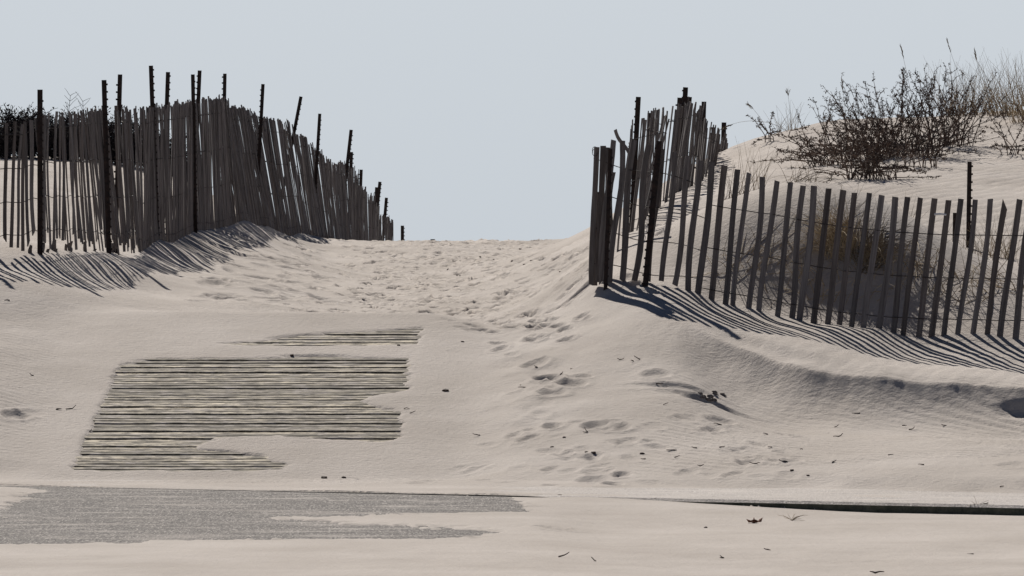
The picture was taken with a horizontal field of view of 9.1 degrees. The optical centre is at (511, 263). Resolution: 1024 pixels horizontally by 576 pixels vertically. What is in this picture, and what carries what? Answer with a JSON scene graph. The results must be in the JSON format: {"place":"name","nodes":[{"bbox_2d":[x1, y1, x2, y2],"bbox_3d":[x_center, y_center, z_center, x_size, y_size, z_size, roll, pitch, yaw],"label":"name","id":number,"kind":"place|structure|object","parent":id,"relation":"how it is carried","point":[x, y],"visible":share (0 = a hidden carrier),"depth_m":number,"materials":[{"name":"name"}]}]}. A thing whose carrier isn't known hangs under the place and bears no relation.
{"place":"outdoors","nodes":[
{"label":"outdoors","id":0,"kind":"place"},
{"bbox_2d":[0,486,528,544],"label":"asphalt road","id":1,"kind":"structure","parent":0,"point":[63,515],"depth_m":33.70,"materials":[{"name":"asphalt"}]},
{"bbox_2d":[0,110,1023,575],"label":"sand","id":2,"kind":"structure","parent":0,"point":[78,326],"depth_m":41.08,"materials":[{"name":"beige sand"}]},
{"bbox_2d":[0,104,36,156],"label":"thicket shrub","id":3,"kind":"object","parent":2,"relation":"on","point":[7,122],"visible":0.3,"depth_m":66.35,"materials":[{"name":"brown plant"}]},
{"bbox_2d":[0,103,50,158],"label":"thicket shrub","id":4,"kind":"object","parent":2,"relation":"on","point":[10,131],"visible":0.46,"depth_m":65.72,"materials":[{"name":"black plant"}]},
{"bbox_2d":[0,104,60,157],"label":"thicket shrub","id":5,"kind":"object","parent":2,"relation":"on","point":[28,109],"visible":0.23,"depth_m":66.18,"materials":[{"name":"black plant"}]},
{"bbox_2d":[28,102,95,159],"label":"thicket shrub","id":6,"kind":"object","parent":2,"relation":"on","point":[51,145],"visible":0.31,"depth_m":65.70,"materials":[{"name":"black plant"}]},
{"bbox_2d":[61,90,78,118],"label":"bare sapling","id":7,"kind":"object","parent":2,"relation":"on","point":[69,103],"visible":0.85,"depth_m":66.20,"materials":[{"name":"plant"}]},
{"bbox_2d":[49,107,114,160],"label":"thicket shrub","id":8,"kind":"object","parent":2,"relation":"on","point":[111,130],"visible":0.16,"depth_m":66.34,"materials":[{"name":"black plant"}]},
{"bbox_2d":[77,106,142,164],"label":"thicket shrub","id":9,"kind":"object","parent":2,"relation":"on","point":[112,145],"visible":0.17,"depth_m":66.85,"materials":[{"name":"black plant"}]},
{"bbox_2d":[94,105,159,168],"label":"thicket shrub","id":10,"kind":"object","parent":2,"relation":"on","point":[134,138],"visible":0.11,"depth_m":67.32,"materials":[{"name":"black plant"}]},
{"bbox_2d":[132,117,186,175],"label":"thicket shrub","id":11,"kind":"object","parent":2,"relation":"on","point":[170,148],"visible":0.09,"depth_m":67.99,"materials":[{"name":"black plant"}]},
{"bbox_2d":[0,66,392,254],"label":"slat fence","id":12,"kind":"object","parent":2,"relation":"on","point":[227,156],"visible":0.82,"depth_m":56.66,"materials":[{"name":"brown wood"}]},
{"bbox_2d":[72,328,423,471],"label":"boardwalk","id":13,"kind":"structure","parent":2,"relation":"on","point":[165,414],"depth_m":40.66,"materials":[{"name":"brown wood"}]},
{"bbox_2d":[401,226,404,240],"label":"steel post","id":14,"kind":"object","parent":2,"relation":"on","point":[402,232],"visible":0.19,"depth_m":98.00,"materials":[{"name":"black metal"}]},
{"bbox_2d":[614,87,727,251],"bbox_3d":[1.444,-0.631,53.274,0.361,1.730,15.101,0,0,5],"label":"slat fence","id":15,"kind":"object","parent":2,"relation":"on","point":[684,117],"visible":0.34,"depth_m":51.20,"materials":[{"name":"brown wood"}]},
{"bbox_2d":[721,122,726,139],"bbox_3d":[2.095,-0.957,63.512,0.058,0.896,0.056,2,0,7],"label":"steel post","id":16,"kind":"object","parent":2,"relation":"on","point":[723,130],"visible":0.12,"depth_m":63.50,"materials":[{"name":"black metal"}]},
{"bbox_2d":[719,164,755,199],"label":"grass tuft","id":17,"kind":"object","parent":2,"relation":"on","point":[730,191],"visible":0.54,"depth_m":45.38,"materials":[{"name":"beige plant"}]},
{"bbox_2d":[679,225,801,290],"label":"grass tuft","id":18,"kind":"object","parent":2,"relation":"on","point":[745,253],"visible":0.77,"depth_m":44.03,"materials":[{"name":"brown plant"}]},
{"bbox_2d":[720,121,785,130],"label":"grass stalk","id":19,"kind":"object","parent":2,"relation":"on","point":[722,128],"depth_m":58.20,"materials":[{"name":"brown plant"}]},
{"bbox_2d":[747,518,761,522],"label":"dead leaf","id":20,"kind":"object","parent":2,"relation":"on","point":[755,521],"visible":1,"depth_m":33.28,"materials":[{"name":"brown plant"}]},
{"bbox_2d":[731,136,781,193],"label":"grass tuft","id":21,"kind":"object","parent":2,"relation":"on","point":[754,170],"visible":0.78,"depth_m":45.60,"materials":[{"name":"beige plant"}]},
{"bbox_2d":[746,112,809,144],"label":"weed","id":22,"kind":"object","parent":2,"relation":"on","point":[761,124],"visible":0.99,"depth_m":57.44,"materials":[{"name":"brown plant"}]},
{"bbox_2d":[764,100,805,132],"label":"grass tuft","id":23,"kind":"object","parent":2,"relation":"on","point":[790,123],"visible":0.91,"depth_m":58.58,"materials":[{"name":"brown plant"}]},
{"bbox_2d":[740,215,833,292],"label":"grass tuft","id":24,"kind":"object","parent":2,"relation":"on","point":[787,257],"visible":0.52,"depth_m":44.01,"materials":[{"name":"brown plant"}]},
{"bbox_2d":[780,513,804,520],"bbox_3d":[1.474,1.324,33.494,0.105,0.038,0.135,0,0,-41],"label":"straw wisp","id":25,"kind":"object","parent":2,"relation":"on","point":[796,517],"visible":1,"depth_m":33.48,"materials":[{"name":"beige plant"}]},
{"bbox_2d":[589,139,1023,339],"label":"slat fence","id":26,"kind":"object","parent":2,"relation":"on","point":[603,226],"visible":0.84,"depth_m":43.43,"materials":[{"name":"brown wood"}]},
{"bbox_2d":[766,145,851,187],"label":"shrub","id":27,"kind":"object","parent":2,"relation":"on","point":[815,180],"visible":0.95,"depth_m":45.21,"materials":[{"name":"brown plant"}]},
{"bbox_2d":[771,175,875,260],"bbox_3d":[2.163,-0.311,44.035,0.821,0.642,0.932,0,0,0],"label":"grass tuft","id":28,"kind":"object","parent":2,"relation":"on","point":[829,239],"visible":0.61,"depth_m":44.00,"materials":[{"name":"brown plant"}]},
{"bbox_2d":[747,97,903,166],"bbox_3d":[2.613,-1.094,53.474,1.337,0.597,0.875,0,0,0],"label":"shrub","id":29,"kind":"object","parent":2,"relation":"on","point":[809,154],"visible":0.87,"depth_m":53.36,"materials":[{"name":"brown plant"}]},
{"bbox_2d":[767,225,891,310],"bbox_3d":[2.090,0.007,43.691,0.751,0.637,0.815,0,0,-21],"label":"grass tuft","id":30,"kind":"object","parent":2,"relation":"on","point":[822,280],"visible":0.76,"depth_m":43.69,"materials":[{"name":"brown plant"}]},
{"bbox_2d":[791,111,939,182],"bbox_3d":[2.813,-0.929,51.224,1.162,0.584,0.836,0,0,-28],"label":"shrub","id":31,"kind":"object","parent":2,"relation":"on","point":[867,170],"visible":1,"depth_m":51.15,"materials":[{"name":"brown plant"}]},
{"bbox_2d":[813,199,933,284],"bbox_3d":[2.487,-0.149,43.930,0.874,0.644,0.806,0,0,0],"label":"grass tuft","id":32,"kind":"object","parent":2,"relation":"on","point":[880,248],"visible":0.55,"depth_m":43.86,"materials":[{"name":"brown plant"}]},
{"bbox_2d":[798,81,959,160],"bbox_3d":[3.042,-1.212,54.169,1.256,0.699,0.999,0,0,28],"label":"shrub","id":33,"kind":"object","parent":2,"relation":"on","point":[864,132],"visible":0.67,"depth_m":54.19,"materials":[{"name":"brown plant"}]},
{"bbox_2d":[846,233,952,309],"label":"grass tuft","id":34,"kind":"object","parent":2,"relation":"on","point":[895,272],"visible":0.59,"depth_m":43.73,"materials":[{"name":"brown plant"}]},
{"bbox_2d":[820,63,999,156],"bbox_3d":[3.360,-1.305,54.594,1.458,0.833,1.154,0,0,-14],"label":"shrub","id":35,"kind":"object","parent":2,"relation":"on","point":[912,119],"visible":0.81,"depth_m":54.46,"materials":[{"name":"brown plant"}]},
{"bbox_2d":[885,113,953,168],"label":"shrub","id":36,"kind":"object","parent":2,"relation":"on","point":[911,154],"visible":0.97,"depth_m":52.78,"materials":[{"name":"brown plant"}]},
{"bbox_2d":[896,220,964,294],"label":"grass tuft","id":37,"kind":"object","parent":2,"relation":"on","point":[930,264],"visible":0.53,"depth_m":43.75,"materials":[{"name":"brown plant"}]},
{"bbox_2d":[884,62,1007,146],"bbox_3d":[3.742,-1.376,55.517,1.050,0.750,1.017,0,0,21],"label":"shrub","id":38,"kind":"object","parent":2,"relation":"on","point":[959,117],"visible":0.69,"depth_m":55.48,"materials":[{"name":"brown plant"}]},
{"bbox_2d":[919,50,984,116],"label":"grass tuft","id":39,"kind":"object","parent":2,"relation":"on","point":[948,86],"visible":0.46,"depth_m":59.58,"materials":[{"name":"brown plant"}]},
{"bbox_2d":[952,213,955,241],"bbox_3d":[3.187,-0.083,46.007,0.040,0.570,0.039,1,0,18],"label":"steel post","id":40,"kind":"object","parent":2,"relation":"on","point":[954,216],"visible":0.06,"depth_m":46.00,"materials":[{"name":"black metal"}]},
{"bbox_2d":[904,61,1008,115],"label":"grass tuft","id":41,"kind":"object","parent":2,"relation":"on","point":[972,96],"visible":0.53,"depth_m":58.99,"materials":[{"name":"brown plant"}]},
{"bbox_2d":[946,38,969,107],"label":"grass stalk","id":42,"kind":"object","parent":2,"relation":"on","point":[955,65],"depth_m":58.50,"materials":[{"name":"brown plant"}]},
{"bbox_2d":[966,162,972,246],"bbox_3d":[3.325,-0.283,46.609,0.040,0.925,0.039,1,0,-18],"label":"steel post","id":43,"kind":"object","parent":2,"relation":"on","point":[969,190],"visible":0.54,"depth_m":46.60,"materials":[{"name":"black metal"}]},
{"bbox_2d":[931,243,1013,305],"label":"grass tuft","id":44,"kind":"object","parent":2,"relation":"on","point":[971,280],"visible":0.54,"depth_m":43.49,"materials":[{"name":"brown plant"}]},
{"bbox_2d":[974,47,986,107],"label":"grass stalk","id":45,"kind":"object","parent":2,"relation":"on","point":[978,69],"depth_m":58.79,"materials":[{"name":"brown plant"}]},
{"bbox_2d":[949,219,1011,259],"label":"grass tuft","id":46,"kind":"object","parent":2,"relation":"on","point":[978,245],"visible":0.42,"depth_m":45.27,"materials":[{"name":"brown plant"}]},
{"bbox_2d":[958,65,1009,113],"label":"grass tuft","id":47,"kind":"object","parent":2,"relation":"on","point":[984,93],"visible":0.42,"depth_m":59.35,"materials":[{"name":"brown plant"}]},
{"bbox_2d":[956,47,1023,116],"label":"grass tuft","id":48,"kind":"object","parent":2,"relation":"on","point":[993,110],"visible":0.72,"depth_m":58.35,"materials":[{"name":"brown plant"}]},
{"bbox_2d":[966,211,1023,258],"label":"grass tuft","id":49,"kind":"object","parent":2,"relation":"on","point":[1004,254],"visible":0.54,"depth_m":45.99,"materials":[{"name":"brown plant"}]},
{"bbox_2d":[969,227,1023,293],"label":"grass tuft","id":50,"kind":"object","parent":2,"relation":"on","point":[998,286],"visible":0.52,"depth_m":43.88,"materials":[{"name":"brown plant"}]},
{"bbox_2d":[976,51,1023,123],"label":"grass tuft","id":51,"kind":"object","parent":2,"relation":"on","point":[1019,102],"visible":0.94,"depth_m":57.43,"materials":[{"name":"brown plant"}]},
{"bbox_2d":[981,101,1023,155],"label":"shrub","id":52,"kind":"object","parent":2,"relation":"on","point":[1007,147],"visible":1,"depth_m":54.58,"materials":[{"name":"brown plant"}]},
{"bbox_2d":[0,480,1023,515],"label":"kerb","id":53,"kind":"structure","parent":0,"point":[930,502],"depth_m":35.35,"materials":[{"name":"concrete"}]},
{"bbox_2d":[0,0,1023,240],"label":"sky","id":54,"kind":"structure","parent":0,"point":[475,120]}
]}

